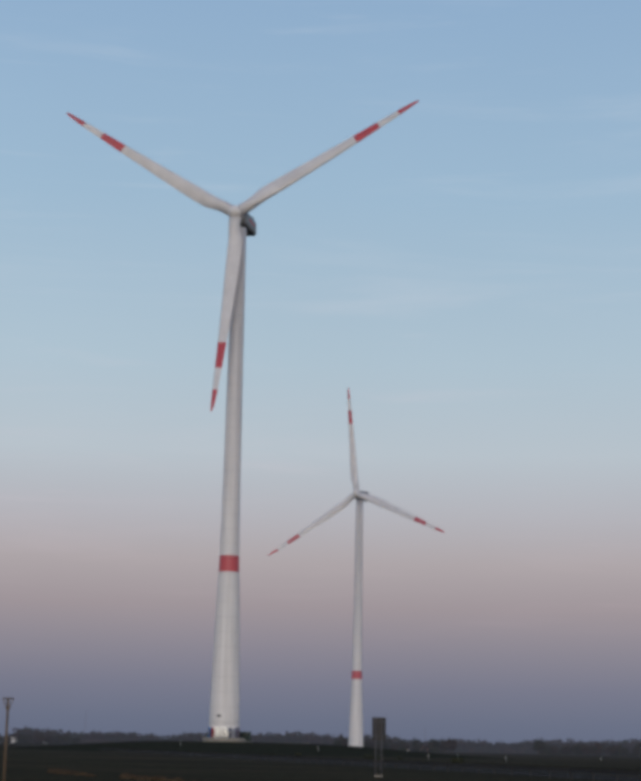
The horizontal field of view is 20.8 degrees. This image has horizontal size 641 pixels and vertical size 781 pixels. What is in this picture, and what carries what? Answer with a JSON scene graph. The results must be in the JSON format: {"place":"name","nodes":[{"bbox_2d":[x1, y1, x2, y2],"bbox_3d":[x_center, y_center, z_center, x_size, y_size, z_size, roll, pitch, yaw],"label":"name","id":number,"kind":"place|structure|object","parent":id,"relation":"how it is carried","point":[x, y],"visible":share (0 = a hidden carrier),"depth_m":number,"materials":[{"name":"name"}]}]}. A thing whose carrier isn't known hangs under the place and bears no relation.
{"place":"outdoors","nodes":[
{"label":"outdoors","id":0,"kind":"place"},
{"bbox_2d":[0,742,640,780],"bbox_3d":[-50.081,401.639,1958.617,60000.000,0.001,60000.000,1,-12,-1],"label":"ground","id":1,"kind":"structure","parent":0,"point":[28,765],"depth_m":146.56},
{"bbox_2d":[2,698,13,780],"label":"raptor perch","id":2,"kind":"object","parent":1,"relation":"on","point":[6,736],"visible":1,"depth_m":53.34,"materials":[{"name":"brown wood"}]},
{"bbox_2d":[45,768,197,780],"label":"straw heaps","id":3,"kind":"object","parent":1,"relation":"on","point":[122,776],"visible":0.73,"depth_m":87.28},
{"bbox_2d":[0,741,511,758],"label":"turbine mound","id":4,"kind":"object","parent":1,"relation":"on","point":[262,748],"visible":0.92,"depth_m":416.97,"materials":[{"name":"plant"}]},
{"bbox_2d":[240,732,251,741],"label":"transformer kiosk","id":5,"kind":"object","parent":4,"relation":"on","point":[246,736],"visible":0.69,"depth_m":463.97,"materials":[{"name":"grey"}]},
{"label":"gravel pad","id":6,"kind":"object","parent":4,"relation":"on","visible":0},
{"bbox_2d":[203,737,244,741],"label":"foundation slab","id":7,"kind":"structure","parent":6,"relation":"on","point":[224,739],"depth_m":451.46,"materials":[{"name":"concrete"}]},
{"bbox_2d":[66,100,418,737],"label":"wind turbine","id":8,"kind":"object","parent":7,"relation":"on","point":[224,718],"visible":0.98,"depth_m":470.54,"materials":[{"name":"paint"}]},
{"bbox_2d":[0,727,640,755],"bbox_3d":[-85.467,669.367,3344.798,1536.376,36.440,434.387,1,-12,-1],"label":"treeline","id":9,"kind":"object","parent":1,"relation":"on","point":[526,746],"visible":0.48,"depth_m":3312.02,"materials":[{"name":"green plant"}]},
{"bbox_2d":[268,388,444,746],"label":"wind turbine","id":10,"kind":"object","parent":1,"relation":"on","point":[356,720],"visible":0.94,"depth_m":929.25,"materials":[{"name":"paint"}]},
{"bbox_2d":[372,717,385,776],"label":"road sign back","id":11,"kind":"object","parent":1,"relation":"on","point":[378,728],"visible":1,"depth_m":111.70,"materials":[{"name":"grey metal"}]},
{"bbox_2d":[0,744,640,780],"bbox_3d":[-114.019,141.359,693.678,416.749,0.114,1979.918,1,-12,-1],"label":"road","id":12,"kind":"structure","parent":0,"point":[584,776],"depth_m":157.62,"materials":[{"name":"grey asphalt"}]},
{"bbox_2d":[0,0,640,744],"label":"sky","id":13,"kind":"structure","parent":0,"point":[468,268],"materials":[{"name":"blue"}]}
]}

